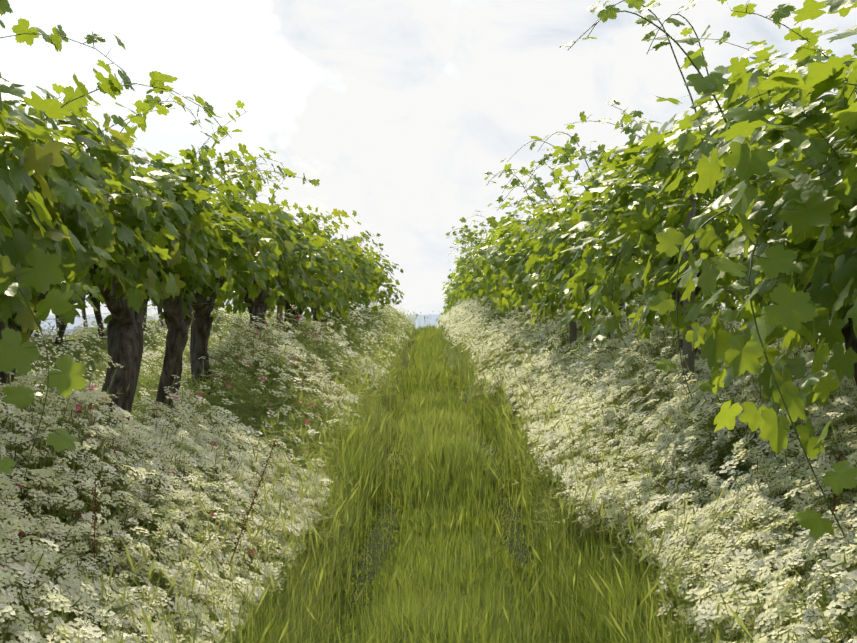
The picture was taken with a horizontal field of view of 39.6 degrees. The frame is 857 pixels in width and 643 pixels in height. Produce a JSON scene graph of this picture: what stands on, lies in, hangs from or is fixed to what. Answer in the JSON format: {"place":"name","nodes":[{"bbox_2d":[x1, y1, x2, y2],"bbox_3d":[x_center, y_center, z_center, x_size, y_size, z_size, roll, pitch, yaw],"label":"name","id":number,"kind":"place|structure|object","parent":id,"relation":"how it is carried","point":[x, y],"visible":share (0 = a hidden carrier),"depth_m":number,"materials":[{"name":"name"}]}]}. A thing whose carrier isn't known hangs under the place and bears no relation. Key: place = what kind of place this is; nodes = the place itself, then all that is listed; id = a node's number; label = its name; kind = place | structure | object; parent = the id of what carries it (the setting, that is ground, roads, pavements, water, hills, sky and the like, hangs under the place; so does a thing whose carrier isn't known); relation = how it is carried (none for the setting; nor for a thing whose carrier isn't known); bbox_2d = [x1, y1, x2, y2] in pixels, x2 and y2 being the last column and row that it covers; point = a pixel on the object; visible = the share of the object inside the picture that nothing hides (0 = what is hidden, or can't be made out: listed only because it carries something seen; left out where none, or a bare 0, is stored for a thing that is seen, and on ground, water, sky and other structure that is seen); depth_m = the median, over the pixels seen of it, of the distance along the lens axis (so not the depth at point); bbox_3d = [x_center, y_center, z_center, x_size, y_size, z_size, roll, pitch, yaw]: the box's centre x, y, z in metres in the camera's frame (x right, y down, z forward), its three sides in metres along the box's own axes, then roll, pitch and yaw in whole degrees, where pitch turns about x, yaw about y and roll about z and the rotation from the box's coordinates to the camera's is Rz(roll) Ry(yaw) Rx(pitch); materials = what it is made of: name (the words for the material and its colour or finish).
{"place":"outdoors","nodes":[
{"label":"outdoors","id":0,"kind":"place"},
{"bbox_2d":[40,314,742,328],"bbox_3d":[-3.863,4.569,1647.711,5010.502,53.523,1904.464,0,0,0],"label":"distant hills","id":1,"kind":"structure","parent":0,"point":[422,321],"depth_m":2503.82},
{"bbox_2d":[0,0,856,539],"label":"vine","id":2,"kind":"object","parent":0,"point":[46,246],"depth_m":5.30,"materials":[{"name":"green plant"}]},
{"bbox_2d":[0,0,856,315],"label":"sky","id":3,"kind":"structure","parent":0,"point":[400,110],"materials":[{"name":"white"}]},
{"bbox_2d":[4,300,856,642],"bbox_3d":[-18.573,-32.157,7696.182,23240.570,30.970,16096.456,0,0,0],"label":"ground","id":4,"kind":"structure","parent":0,"point":[391,527],"depth_m":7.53,"materials":[{"name":"green plant"}]},
{"bbox_2d":[14,309,283,409],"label":"bank vegetation","id":5,"kind":"object","parent":4,"relation":"on","point":[94,364],"visible":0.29,"depth_m":16.65,"materials":[{"name":"green plant"}]},
{"bbox_2d":[0,304,417,642],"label":"bank vegetation","id":6,"kind":"object","parent":4,"relation":"on","point":[254,410],"visible":0.17,"depth_m":9.70,"materials":[{"name":"green plant"}]},
{"bbox_2d":[2,308,347,567],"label":"pink wildflowers","id":7,"kind":"object","parent":6,"relation":"on","point":[95,386],"visible":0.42,"depth_m":6.37,"materials":[{"name":"plant"}]},
{"bbox_2d":[0,276,856,642],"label":"umbel","id":8,"kind":"object","parent":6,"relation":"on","point":[76,588],"depth_m":5.08,"materials":[{"name":"white plant"}]},
{"bbox_2d":[94,442,840,585],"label":"dock stems","id":9,"kind":"object","parent":4,"relation":"on","point":[254,498],"visible":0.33,"depth_m":4.80,"materials":[{"name":"green plant"}]},
{"bbox_2d":[89,416,842,586],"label":"dock seed heads","id":10,"kind":"object","parent":9,"relation":"attached to","point":[253,503],"visible":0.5,"depth_m":4.16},
{"bbox_2d":[277,191,697,422],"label":"trellis posts","id":11,"kind":"object","parent":4,"relation":"on","point":[690,359],"depth_m":7.01,"materials":[{"name":"wood"}]},
{"bbox_2d":[46,211,829,322],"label":"trellis wires","id":12,"kind":"object","parent":11,"relation":"attached to","point":[244,299],"depth_m":7.39,"materials":[{"name":"grey metal"}]},
{"bbox_2d":[439,302,856,642],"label":"bank vegetation","id":13,"kind":"object","parent":4,"relation":"on","point":[449,352],"visible":0.1,"depth_m":7.03,"materials":[{"name":"green plant"}]}
]}

